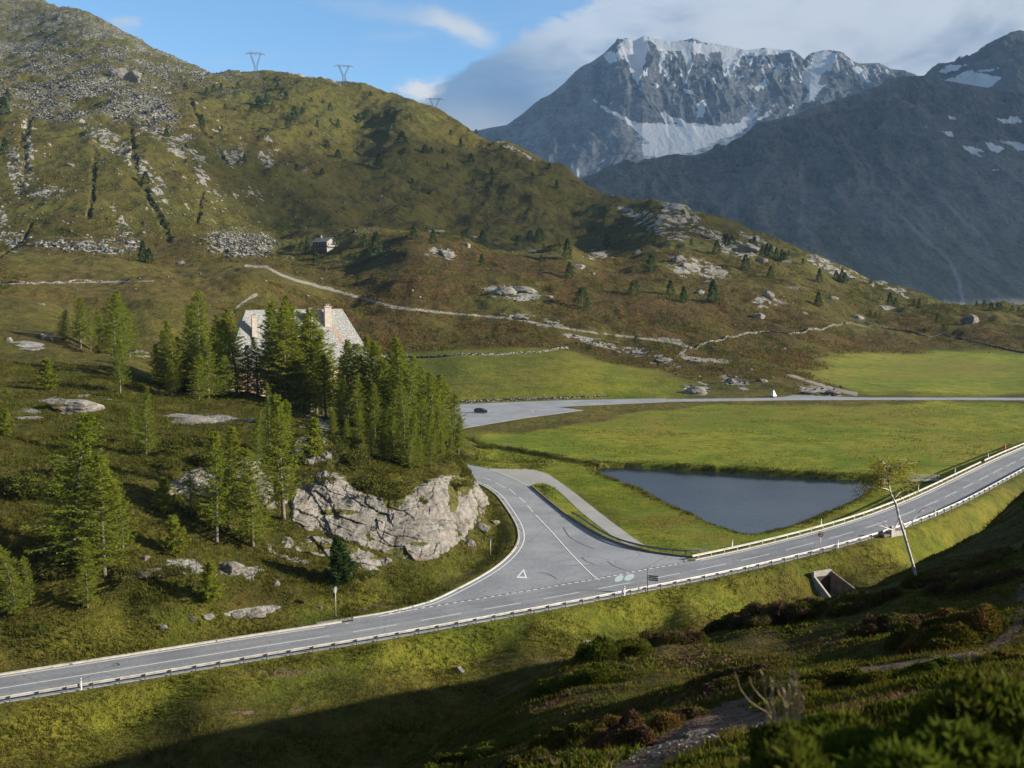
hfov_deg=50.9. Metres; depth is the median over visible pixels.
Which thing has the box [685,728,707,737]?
rock outcrop
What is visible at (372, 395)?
larch tree
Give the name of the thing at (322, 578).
bush
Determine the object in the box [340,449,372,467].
bush
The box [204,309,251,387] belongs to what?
larch tree
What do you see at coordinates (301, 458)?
bush
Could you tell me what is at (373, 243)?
conifer
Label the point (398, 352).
larch tree
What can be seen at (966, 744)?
bush
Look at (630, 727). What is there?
heather shrub
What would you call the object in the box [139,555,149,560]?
rock outcrop
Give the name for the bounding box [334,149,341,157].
conifer
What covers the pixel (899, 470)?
birch tree
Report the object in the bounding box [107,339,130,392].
larch tree
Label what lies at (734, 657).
heather
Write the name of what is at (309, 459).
rock cliff
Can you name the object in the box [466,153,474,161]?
conifer
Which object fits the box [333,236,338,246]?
conifer
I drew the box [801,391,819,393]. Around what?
rock outcrop
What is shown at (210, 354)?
larch tree
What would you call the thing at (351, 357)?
larch tree
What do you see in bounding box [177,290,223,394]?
larch tree
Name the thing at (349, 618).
gravel strip
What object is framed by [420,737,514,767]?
heather shrub
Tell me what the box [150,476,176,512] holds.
larch tree
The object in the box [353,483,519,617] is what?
kerb
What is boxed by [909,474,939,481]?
footbridge
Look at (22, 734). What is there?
grass
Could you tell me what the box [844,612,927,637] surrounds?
heather shrub
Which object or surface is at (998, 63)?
craggy mountain
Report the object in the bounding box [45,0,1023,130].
sky
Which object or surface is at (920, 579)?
heather shrub
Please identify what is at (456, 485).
bush
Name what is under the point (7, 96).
conifer
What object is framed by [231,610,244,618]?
rock outcrop
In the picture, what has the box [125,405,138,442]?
larch tree
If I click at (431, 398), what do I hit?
larch tree
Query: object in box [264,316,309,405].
larch tree
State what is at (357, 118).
conifer
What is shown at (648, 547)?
guardrail
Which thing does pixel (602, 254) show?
rock outcrop
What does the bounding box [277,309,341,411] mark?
larch tree
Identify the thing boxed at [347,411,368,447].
larch tree
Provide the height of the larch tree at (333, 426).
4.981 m
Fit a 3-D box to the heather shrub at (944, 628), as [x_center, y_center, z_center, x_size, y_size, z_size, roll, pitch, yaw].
[12.235,6.817,29.783,3.411,1.814,3.123,0,6,0]
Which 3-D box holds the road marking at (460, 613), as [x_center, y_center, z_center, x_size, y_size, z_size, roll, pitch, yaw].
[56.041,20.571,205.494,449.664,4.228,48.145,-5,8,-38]
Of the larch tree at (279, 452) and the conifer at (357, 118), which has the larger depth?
the conifer at (357, 118)
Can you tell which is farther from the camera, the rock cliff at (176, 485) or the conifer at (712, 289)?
the conifer at (712, 289)
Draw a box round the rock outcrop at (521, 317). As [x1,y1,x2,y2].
[511,316,528,319]
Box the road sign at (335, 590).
[333,587,336,615]
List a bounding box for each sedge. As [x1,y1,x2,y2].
[462,434,605,473]
[585,459,892,536]
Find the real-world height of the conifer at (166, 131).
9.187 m
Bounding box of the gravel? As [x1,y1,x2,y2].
[617,629,988,767]
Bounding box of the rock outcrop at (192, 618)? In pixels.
[189,616,195,621]
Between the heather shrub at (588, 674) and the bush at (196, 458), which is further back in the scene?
the bush at (196, 458)
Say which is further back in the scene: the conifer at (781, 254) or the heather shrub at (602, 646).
the conifer at (781, 254)
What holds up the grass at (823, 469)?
on the ground at (154, 299)
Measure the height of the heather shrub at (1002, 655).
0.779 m
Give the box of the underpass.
[810,568,854,598]
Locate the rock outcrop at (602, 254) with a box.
[588,252,606,257]
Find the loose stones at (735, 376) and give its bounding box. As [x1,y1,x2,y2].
[0,174,1007,395]
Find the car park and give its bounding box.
[430,398,665,428]
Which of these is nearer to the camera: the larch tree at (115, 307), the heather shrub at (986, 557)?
the heather shrub at (986, 557)
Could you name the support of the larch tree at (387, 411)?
on the ground at (154, 299)
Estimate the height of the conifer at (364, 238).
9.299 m
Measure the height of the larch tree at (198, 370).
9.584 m
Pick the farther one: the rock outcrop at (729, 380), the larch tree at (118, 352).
the rock outcrop at (729, 380)
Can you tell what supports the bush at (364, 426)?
on the ground at (154, 299)
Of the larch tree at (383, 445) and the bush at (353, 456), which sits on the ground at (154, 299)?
the larch tree at (383, 445)
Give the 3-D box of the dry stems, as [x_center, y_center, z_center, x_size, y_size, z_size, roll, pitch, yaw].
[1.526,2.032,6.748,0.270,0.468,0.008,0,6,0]
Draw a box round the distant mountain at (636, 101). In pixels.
[473,36,917,178]
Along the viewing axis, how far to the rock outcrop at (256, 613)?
133.83 m
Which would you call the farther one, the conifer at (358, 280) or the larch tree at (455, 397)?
the conifer at (358, 280)
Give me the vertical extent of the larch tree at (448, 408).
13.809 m
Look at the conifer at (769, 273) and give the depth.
725.73 m
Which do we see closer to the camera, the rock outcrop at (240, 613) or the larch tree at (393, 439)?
the rock outcrop at (240, 613)
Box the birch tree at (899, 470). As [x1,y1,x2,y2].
[851,452,930,575]
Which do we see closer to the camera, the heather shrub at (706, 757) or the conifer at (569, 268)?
the heather shrub at (706, 757)
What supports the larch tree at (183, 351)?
on the ground at (154, 299)
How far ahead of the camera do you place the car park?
335.65 m
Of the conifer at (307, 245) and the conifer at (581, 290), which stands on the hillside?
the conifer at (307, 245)
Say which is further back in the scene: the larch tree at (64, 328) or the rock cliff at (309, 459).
the larch tree at (64, 328)
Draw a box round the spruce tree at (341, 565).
[323,535,356,584]
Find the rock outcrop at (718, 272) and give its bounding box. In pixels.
[701,269,727,275]
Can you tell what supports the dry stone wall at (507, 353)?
on the ground at (154, 299)
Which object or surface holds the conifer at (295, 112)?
on the hillside
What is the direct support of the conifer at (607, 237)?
on the hillside
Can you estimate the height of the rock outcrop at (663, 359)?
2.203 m
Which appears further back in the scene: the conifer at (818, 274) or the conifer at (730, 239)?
the conifer at (730, 239)
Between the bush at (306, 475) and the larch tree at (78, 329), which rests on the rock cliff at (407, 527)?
the bush at (306, 475)
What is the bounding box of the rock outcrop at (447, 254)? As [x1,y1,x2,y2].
[438,250,454,257]
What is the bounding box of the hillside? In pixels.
[0,0,1023,329]
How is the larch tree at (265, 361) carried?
on the ground at (154, 299)
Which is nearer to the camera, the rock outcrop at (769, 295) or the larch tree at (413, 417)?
the larch tree at (413, 417)
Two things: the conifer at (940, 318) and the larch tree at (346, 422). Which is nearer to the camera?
the larch tree at (346, 422)
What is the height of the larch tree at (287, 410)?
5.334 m
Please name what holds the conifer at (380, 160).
on the hillside
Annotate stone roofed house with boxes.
[218,304,369,408]
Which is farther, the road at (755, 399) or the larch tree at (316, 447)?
the road at (755, 399)
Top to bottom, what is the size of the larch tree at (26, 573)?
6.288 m
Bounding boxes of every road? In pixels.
[0,447,1023,703]
[353,464,689,620]
[510,397,1023,405]
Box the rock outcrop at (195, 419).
[174,415,217,424]
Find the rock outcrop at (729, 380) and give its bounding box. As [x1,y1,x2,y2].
[724,378,735,382]
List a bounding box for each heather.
[0,56,1023,310]
[0,169,1023,388]
[395,491,1023,767]
[405,606,1023,767]
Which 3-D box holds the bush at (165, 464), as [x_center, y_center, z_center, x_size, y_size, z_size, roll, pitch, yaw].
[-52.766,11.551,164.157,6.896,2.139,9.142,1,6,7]
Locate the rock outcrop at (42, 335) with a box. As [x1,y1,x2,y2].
[37,333,54,338]
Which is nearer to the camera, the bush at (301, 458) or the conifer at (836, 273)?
the bush at (301, 458)
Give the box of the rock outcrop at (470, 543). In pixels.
[465,539,475,548]
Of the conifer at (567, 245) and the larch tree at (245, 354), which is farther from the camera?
the conifer at (567, 245)
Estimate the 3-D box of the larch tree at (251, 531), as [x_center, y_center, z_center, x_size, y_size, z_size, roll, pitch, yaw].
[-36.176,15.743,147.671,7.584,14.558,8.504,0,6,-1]
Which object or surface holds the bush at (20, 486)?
on the ground at (154, 299)
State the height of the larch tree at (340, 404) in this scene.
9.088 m
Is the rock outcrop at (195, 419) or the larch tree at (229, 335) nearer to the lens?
the rock outcrop at (195, 419)
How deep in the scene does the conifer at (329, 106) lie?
1216.88 m
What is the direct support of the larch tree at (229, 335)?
on the ground at (154, 299)
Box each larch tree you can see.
[0,406,16,434]
[0,545,36,614]
[19,555,41,603]
[21,413,130,564]
[35,358,57,390]
[51,309,72,340]
[65,454,141,577]
[65,539,108,608]
[67,298,92,348]
[81,306,99,350]
[86,311,113,353]
[97,294,132,355]
[105,291,141,350]
[107,306,152,359]
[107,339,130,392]
[109,478,138,547]
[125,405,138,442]
[132,387,163,453]
[144,343,166,384]
[150,320,189,391]
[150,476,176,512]
[152,330,170,383]
[159,514,191,556]
[161,360,181,396]
[173,337,202,390]
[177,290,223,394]
[177,304,206,387]
[180,465,203,515]
[186,354,212,399]
[189,329,226,398]
[191,431,246,543]
[197,560,225,602]
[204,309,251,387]
[207,314,231,390]
[210,319,250,391]
[210,426,246,530]
[211,355,241,397]
[222,447,277,546]
[233,345,255,395]
[237,337,273,396]
[246,410,270,462]
[254,307,314,399]
[255,301,288,395]
[255,349,278,398]
[255,393,313,519]
[258,309,278,392]
[260,383,273,449]
[261,295,292,400]
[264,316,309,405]
[275,304,314,405]
[276,399,292,424]
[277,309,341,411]
[283,335,317,407]
[285,361,326,411]
[294,322,340,413]
[295,416,326,456]
[297,321,319,409]
[303,355,337,415]
[306,333,332,413]
[326,410,341,432]
[327,349,338,412]
[328,339,352,420]
[328,379,352,423]
[329,343,371,420]
[336,354,345,407]
[342,418,352,436]
[343,355,374,420]
[343,375,368,429]
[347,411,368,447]
[356,406,370,440]
[357,341,390,414]
[359,335,378,417]
[363,360,399,429]
[364,383,384,437]
[364,421,378,455]
[369,406,398,447]
[373,429,388,460]
[374,337,404,406]
[377,343,410,431]
[377,385,405,436]
[383,416,400,462]
[391,355,427,433]
[392,383,420,450]
[392,431,408,465]
[396,369,434,439]
[400,421,421,468]
[402,410,423,456]
[414,366,433,421]
[414,436,426,467]
[415,395,433,446]
[418,371,449,440]
[421,410,438,449]
[421,428,442,466]
[422,374,457,441]
[429,405,447,450]
[436,431,446,464]
[440,383,464,447]
[444,393,470,449]
[446,435,455,461]
[452,416,466,453]
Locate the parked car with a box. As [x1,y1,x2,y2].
[474,408,488,412]
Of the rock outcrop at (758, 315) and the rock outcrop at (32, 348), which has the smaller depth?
the rock outcrop at (32, 348)
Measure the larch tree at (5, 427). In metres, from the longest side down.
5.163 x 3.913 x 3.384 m
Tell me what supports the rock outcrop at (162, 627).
on the ground at (154, 299)
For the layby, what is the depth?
211.25 m
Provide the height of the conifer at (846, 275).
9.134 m
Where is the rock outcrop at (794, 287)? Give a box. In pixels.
[785,286,799,289]
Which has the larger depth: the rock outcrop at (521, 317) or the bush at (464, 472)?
the rock outcrop at (521, 317)
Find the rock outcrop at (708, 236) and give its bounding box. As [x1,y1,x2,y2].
[699,234,713,238]
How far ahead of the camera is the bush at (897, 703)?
11.24 m
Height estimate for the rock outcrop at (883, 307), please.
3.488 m
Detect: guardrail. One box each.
[0,468,1023,702]
[571,512,707,554]
[693,461,980,557]
[984,443,1023,461]
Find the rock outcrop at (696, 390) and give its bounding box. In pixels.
[683,386,707,394]
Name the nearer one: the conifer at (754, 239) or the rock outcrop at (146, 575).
the rock outcrop at (146, 575)
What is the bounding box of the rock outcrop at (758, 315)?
[749,313,764,318]
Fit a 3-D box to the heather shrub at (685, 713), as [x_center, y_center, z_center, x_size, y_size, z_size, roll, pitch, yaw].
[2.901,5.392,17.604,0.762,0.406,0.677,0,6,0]
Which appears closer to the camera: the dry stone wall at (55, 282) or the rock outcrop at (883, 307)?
the dry stone wall at (55, 282)
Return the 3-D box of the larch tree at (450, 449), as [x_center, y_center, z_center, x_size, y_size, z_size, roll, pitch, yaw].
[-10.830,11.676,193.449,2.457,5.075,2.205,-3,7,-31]
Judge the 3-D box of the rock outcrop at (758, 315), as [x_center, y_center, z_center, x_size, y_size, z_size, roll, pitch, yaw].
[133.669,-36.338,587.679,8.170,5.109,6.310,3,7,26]
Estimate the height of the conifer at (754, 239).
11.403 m
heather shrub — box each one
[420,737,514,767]
[493,746,595,767]
[524,661,616,699]
[527,714,621,750]
[568,633,653,667]
[580,709,681,751]
[617,627,709,654]
[671,705,710,720]
[681,749,743,765]
[684,661,781,694]
[701,601,770,634]
[741,596,828,629]
[752,665,897,702]
[823,586,902,617]
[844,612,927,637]
[881,602,1002,655]
[893,656,956,678]
[899,570,974,588]
[922,567,1023,596]
[946,544,1023,572]
[970,647,1023,666]
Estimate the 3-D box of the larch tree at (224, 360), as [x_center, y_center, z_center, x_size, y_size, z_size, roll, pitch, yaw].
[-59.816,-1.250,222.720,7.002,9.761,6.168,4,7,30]
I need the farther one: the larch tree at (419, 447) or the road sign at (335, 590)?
the larch tree at (419, 447)
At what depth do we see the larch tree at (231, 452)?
148.41 m
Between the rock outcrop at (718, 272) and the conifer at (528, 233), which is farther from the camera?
the conifer at (528, 233)
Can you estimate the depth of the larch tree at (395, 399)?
193.17 m
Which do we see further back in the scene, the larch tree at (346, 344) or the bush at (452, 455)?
the larch tree at (346, 344)
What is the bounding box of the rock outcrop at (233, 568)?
[216,561,244,575]
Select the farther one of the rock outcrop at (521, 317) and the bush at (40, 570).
the rock outcrop at (521, 317)
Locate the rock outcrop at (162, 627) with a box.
[158,624,167,629]
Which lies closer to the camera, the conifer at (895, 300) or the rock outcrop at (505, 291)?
the rock outcrop at (505, 291)
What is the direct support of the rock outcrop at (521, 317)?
on the ground at (154, 299)
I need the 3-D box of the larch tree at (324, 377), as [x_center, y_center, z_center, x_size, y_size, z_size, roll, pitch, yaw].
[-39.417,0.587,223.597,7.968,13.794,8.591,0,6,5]
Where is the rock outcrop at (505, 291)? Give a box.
[488,286,516,295]
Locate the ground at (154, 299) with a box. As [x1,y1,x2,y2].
[0,233,1023,767]
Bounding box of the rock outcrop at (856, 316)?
[851,314,864,318]
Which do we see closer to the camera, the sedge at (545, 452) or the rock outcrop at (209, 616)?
the rock outcrop at (209, 616)
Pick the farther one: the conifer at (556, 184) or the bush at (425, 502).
the conifer at (556, 184)
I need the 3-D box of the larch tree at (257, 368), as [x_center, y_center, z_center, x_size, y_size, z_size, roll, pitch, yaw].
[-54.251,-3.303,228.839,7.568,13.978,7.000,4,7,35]
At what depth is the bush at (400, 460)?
181.10 m
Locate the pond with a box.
[598,468,873,533]
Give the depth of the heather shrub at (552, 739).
24.09 m
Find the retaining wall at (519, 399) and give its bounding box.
[430,395,608,403]
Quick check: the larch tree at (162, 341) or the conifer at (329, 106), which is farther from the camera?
the conifer at (329, 106)
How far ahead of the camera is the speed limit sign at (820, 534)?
164.73 m
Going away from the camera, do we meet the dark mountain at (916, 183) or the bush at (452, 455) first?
the bush at (452, 455)
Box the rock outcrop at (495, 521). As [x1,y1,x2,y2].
[490,520,500,524]
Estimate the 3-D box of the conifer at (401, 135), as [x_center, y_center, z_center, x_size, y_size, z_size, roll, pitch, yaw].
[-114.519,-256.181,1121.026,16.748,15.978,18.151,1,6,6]
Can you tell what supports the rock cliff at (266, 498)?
on the ground at (154, 299)
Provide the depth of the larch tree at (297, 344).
226.19 m
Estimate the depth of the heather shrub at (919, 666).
23.19 m
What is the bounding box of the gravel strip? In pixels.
[316,614,372,623]
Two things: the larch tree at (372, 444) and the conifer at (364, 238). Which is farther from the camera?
the conifer at (364, 238)
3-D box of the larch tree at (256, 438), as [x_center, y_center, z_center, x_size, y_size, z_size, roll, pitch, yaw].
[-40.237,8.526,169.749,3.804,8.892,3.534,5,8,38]
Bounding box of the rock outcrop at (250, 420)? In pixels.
[236,418,257,421]
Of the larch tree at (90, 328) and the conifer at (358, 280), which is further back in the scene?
the conifer at (358, 280)
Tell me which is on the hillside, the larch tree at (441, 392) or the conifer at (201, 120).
the conifer at (201, 120)
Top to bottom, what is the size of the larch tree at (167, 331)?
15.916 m
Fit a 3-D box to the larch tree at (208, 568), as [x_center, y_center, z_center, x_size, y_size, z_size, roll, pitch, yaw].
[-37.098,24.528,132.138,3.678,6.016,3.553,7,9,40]
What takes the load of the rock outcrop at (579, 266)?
on the ground at (154, 299)
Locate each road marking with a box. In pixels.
[0,448,1023,688]
[379,469,685,616]
[615,574,633,581]
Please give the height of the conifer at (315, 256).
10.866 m
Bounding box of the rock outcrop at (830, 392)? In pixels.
[824,390,840,394]
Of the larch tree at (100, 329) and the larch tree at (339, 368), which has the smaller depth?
the larch tree at (339, 368)
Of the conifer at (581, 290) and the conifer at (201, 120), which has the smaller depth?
the conifer at (581, 290)
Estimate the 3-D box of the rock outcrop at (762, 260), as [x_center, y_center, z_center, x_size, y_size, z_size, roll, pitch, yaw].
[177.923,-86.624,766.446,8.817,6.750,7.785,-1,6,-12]
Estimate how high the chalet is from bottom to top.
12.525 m
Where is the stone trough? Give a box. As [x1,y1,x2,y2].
[878,525,905,536]
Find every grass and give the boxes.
[0,492,1021,767]
[401,606,1023,767]
[508,366,1023,481]
[524,462,983,554]
[760,665,804,726]
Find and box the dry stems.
[735,673,770,719]
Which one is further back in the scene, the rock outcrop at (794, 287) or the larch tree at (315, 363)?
the rock outcrop at (794, 287)
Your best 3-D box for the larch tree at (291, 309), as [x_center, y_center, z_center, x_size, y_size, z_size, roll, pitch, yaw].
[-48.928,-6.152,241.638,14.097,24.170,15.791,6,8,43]
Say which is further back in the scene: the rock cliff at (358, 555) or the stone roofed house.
the stone roofed house
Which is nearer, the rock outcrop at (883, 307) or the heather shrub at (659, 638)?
the heather shrub at (659, 638)
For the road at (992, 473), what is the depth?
141.03 m
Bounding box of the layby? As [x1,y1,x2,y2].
[488,468,643,545]
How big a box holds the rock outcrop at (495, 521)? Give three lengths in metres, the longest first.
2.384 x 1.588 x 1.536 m
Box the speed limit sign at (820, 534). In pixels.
[818,532,823,550]
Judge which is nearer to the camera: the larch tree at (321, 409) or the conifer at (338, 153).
the larch tree at (321, 409)
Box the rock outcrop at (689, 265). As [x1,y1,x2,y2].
[677,262,700,270]
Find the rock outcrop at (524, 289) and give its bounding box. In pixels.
[514,286,536,293]
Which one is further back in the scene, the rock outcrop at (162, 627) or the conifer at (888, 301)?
the conifer at (888, 301)
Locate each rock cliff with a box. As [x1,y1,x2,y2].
[152,473,221,498]
[232,456,289,508]
[281,536,391,565]
[290,470,488,560]
[292,432,338,464]
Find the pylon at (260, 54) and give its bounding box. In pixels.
[246,51,264,79]
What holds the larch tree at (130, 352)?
on the ground at (154, 299)
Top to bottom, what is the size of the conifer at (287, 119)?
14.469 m
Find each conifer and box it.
[0,96,11,114]
[0,137,10,152]
[4,89,11,101]
[136,240,149,261]
[140,171,151,183]
[144,248,155,262]
[163,128,169,136]
[198,114,205,126]
[255,95,261,105]
[257,99,264,107]
[284,114,291,126]
[290,106,298,119]
[297,241,304,249]
[303,240,309,252]
[312,250,320,265]
[327,102,332,111]
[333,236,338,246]
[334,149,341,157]
[355,113,361,122]
[356,273,360,284]
[360,234,368,246]
[368,231,384,256]
[373,153,383,168]
[395,131,408,144]
[409,223,418,238]
[420,144,428,152]
[428,229,436,243]
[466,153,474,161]
[478,230,486,242]
[479,254,484,265]
[513,235,526,249]
[525,230,533,239]
[532,227,545,241]
[554,179,559,188]
[561,238,571,258]
[564,262,574,277]
[573,287,591,307]
[603,233,610,244]
[627,280,641,294]
[644,254,657,271]
[650,228,655,238]
[666,279,675,294]
[678,286,688,302]
[705,279,720,301]
[712,239,721,253]
[728,235,735,245]
[739,254,751,270]
[752,237,757,246]
[763,243,771,255]
[766,265,774,278]
[767,244,773,256]
[773,247,779,257]
[778,249,784,259]
[814,291,823,305]
[815,269,822,281]
[832,270,839,279]
[837,270,845,281]
[841,272,848,282]
[886,292,893,304]
[893,297,898,306]
[933,312,943,323]
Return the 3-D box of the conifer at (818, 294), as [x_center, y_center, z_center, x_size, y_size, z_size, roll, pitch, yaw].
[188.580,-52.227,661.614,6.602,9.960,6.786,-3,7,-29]
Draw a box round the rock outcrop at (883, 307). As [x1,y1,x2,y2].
[878,305,894,309]
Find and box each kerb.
[0,621,341,675]
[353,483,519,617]
[530,485,708,556]
[695,446,1023,559]
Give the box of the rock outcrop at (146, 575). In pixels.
[136,567,165,577]
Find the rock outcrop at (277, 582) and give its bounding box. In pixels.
[272,580,279,585]
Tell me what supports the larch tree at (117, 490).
on the ground at (154, 299)
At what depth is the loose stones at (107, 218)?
859.16 m
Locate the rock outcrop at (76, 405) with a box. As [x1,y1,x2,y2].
[46,399,104,412]
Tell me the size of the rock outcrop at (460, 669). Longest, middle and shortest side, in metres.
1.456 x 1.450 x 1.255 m
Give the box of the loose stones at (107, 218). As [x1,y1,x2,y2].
[0,77,388,279]
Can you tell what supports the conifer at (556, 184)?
on the hillside
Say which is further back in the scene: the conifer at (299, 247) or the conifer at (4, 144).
the conifer at (4, 144)
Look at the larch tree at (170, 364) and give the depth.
216.85 m
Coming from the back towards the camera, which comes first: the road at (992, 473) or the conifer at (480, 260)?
the conifer at (480, 260)
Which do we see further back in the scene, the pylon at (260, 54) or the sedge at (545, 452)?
the pylon at (260, 54)
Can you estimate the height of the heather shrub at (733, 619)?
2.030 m
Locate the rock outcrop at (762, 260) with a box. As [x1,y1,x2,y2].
[756,258,767,262]
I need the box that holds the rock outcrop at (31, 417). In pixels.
[15,416,43,419]
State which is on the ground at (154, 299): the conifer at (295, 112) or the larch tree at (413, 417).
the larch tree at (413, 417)
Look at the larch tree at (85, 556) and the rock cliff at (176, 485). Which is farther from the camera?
the rock cliff at (176, 485)
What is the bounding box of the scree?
[0,0,277,258]
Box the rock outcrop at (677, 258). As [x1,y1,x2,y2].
[672,255,684,261]
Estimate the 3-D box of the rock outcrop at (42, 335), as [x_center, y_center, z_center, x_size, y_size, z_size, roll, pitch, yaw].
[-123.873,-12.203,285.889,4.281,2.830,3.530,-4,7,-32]
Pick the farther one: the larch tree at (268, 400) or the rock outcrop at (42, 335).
the rock outcrop at (42, 335)
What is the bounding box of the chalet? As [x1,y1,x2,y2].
[312,235,336,252]
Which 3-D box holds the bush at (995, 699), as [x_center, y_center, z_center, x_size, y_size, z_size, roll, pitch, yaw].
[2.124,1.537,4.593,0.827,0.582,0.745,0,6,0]
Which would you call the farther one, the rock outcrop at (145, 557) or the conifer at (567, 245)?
the conifer at (567, 245)
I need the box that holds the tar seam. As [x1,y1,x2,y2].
[384,560,694,613]
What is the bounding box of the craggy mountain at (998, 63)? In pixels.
[924,30,1023,92]
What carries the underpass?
on the ground at (154, 299)
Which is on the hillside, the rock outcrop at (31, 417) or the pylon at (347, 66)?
the pylon at (347, 66)
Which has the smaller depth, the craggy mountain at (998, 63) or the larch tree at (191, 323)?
the larch tree at (191, 323)
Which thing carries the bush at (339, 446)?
on the ground at (154, 299)
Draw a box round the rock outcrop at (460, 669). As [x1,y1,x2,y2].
[455,666,464,672]
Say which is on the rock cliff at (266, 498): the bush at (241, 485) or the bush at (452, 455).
the bush at (241, 485)
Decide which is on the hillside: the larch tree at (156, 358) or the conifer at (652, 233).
the conifer at (652, 233)
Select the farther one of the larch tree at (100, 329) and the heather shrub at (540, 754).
the larch tree at (100, 329)
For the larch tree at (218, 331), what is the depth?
233.84 m
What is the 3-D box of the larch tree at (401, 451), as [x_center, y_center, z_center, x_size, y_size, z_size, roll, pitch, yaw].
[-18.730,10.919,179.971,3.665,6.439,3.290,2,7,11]
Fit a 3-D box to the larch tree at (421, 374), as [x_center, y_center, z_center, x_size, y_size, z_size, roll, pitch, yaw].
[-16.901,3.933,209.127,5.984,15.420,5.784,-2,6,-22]
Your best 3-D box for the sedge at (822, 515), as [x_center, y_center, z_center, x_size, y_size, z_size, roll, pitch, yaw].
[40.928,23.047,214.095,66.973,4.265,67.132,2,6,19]
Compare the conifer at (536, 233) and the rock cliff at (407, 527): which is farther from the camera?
the conifer at (536, 233)
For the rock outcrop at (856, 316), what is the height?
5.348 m
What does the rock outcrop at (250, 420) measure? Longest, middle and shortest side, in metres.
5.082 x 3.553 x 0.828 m
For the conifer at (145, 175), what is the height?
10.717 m
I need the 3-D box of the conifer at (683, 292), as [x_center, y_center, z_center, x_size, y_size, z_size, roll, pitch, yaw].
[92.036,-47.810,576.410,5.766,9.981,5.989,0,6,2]
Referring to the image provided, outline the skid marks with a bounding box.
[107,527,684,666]
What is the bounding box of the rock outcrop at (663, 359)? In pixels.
[656,358,672,361]
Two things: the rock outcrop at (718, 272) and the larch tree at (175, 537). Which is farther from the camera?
the rock outcrop at (718, 272)
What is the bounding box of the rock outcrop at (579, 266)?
[572,264,584,268]
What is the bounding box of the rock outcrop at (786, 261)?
[780,260,791,262]
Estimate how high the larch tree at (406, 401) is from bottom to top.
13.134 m
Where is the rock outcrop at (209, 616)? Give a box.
[202,613,214,619]
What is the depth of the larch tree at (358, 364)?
214.06 m
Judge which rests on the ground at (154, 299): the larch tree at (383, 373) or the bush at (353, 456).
the larch tree at (383, 373)
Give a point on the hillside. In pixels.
(506, 176)
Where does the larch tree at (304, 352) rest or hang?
on the ground at (154, 299)
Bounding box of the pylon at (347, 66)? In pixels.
[335,65,352,84]
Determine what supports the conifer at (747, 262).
on the hillside
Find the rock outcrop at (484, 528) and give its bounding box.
[477,522,490,534]
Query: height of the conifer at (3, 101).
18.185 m
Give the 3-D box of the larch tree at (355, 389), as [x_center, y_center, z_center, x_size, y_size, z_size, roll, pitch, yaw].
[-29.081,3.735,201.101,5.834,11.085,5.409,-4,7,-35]
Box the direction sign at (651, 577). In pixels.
[647,568,657,593]
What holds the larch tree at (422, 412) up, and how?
on the ground at (154, 299)
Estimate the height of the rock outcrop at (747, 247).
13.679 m
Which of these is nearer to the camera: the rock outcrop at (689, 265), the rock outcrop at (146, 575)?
the rock outcrop at (146, 575)
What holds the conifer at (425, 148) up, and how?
on the hillside
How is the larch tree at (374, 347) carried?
on the ground at (154, 299)
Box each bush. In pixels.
[0,472,91,497]
[25,455,105,482]
[29,558,100,578]
[110,566,140,586]
[140,563,191,577]
[152,455,192,469]
[164,435,204,452]
[189,448,226,465]
[231,477,253,492]
[265,453,307,462]
[291,467,337,485]
[304,442,350,453]
[311,572,352,583]
[322,432,362,445]
[338,418,379,435]
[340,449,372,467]
[345,472,412,495]
[353,569,378,578]
[375,455,420,465]
[377,488,410,499]
[413,448,461,460]
[416,495,428,504]
[450,479,474,488]
[459,467,471,476]
[473,442,498,449]
[737,729,834,767]
[743,705,879,764]
[795,688,934,723]
[807,712,916,767]
[828,712,1023,767]
[895,666,1023,752]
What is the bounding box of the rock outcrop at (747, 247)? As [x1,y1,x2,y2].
[737,242,759,253]
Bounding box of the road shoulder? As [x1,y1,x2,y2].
[776,395,837,397]
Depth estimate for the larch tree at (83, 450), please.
132.63 m
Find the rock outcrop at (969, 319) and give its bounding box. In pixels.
[959,314,978,324]
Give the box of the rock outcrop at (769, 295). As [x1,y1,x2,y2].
[762,291,774,299]
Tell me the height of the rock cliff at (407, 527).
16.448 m
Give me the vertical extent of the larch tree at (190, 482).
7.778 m
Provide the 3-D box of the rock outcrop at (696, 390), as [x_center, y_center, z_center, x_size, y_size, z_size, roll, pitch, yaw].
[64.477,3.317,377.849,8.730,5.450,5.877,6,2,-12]
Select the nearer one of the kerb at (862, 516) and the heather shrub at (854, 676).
the heather shrub at (854, 676)
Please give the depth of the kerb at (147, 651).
125.75 m
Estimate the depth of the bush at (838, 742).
4.84 m
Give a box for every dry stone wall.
[0,279,102,283]
[374,346,568,357]
[688,322,842,349]
[844,322,1023,352]
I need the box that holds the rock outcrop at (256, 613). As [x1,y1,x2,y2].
[246,608,265,618]
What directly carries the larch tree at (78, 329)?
on the ground at (154, 299)
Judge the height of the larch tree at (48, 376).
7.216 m
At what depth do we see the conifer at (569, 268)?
606.40 m
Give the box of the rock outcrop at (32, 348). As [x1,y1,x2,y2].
[19,347,41,350]
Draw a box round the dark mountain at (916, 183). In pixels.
[580,76,1023,304]
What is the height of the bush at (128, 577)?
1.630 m
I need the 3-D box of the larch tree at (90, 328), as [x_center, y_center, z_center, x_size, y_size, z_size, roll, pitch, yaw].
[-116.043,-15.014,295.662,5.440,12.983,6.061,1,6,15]
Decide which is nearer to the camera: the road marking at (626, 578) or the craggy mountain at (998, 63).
the road marking at (626, 578)

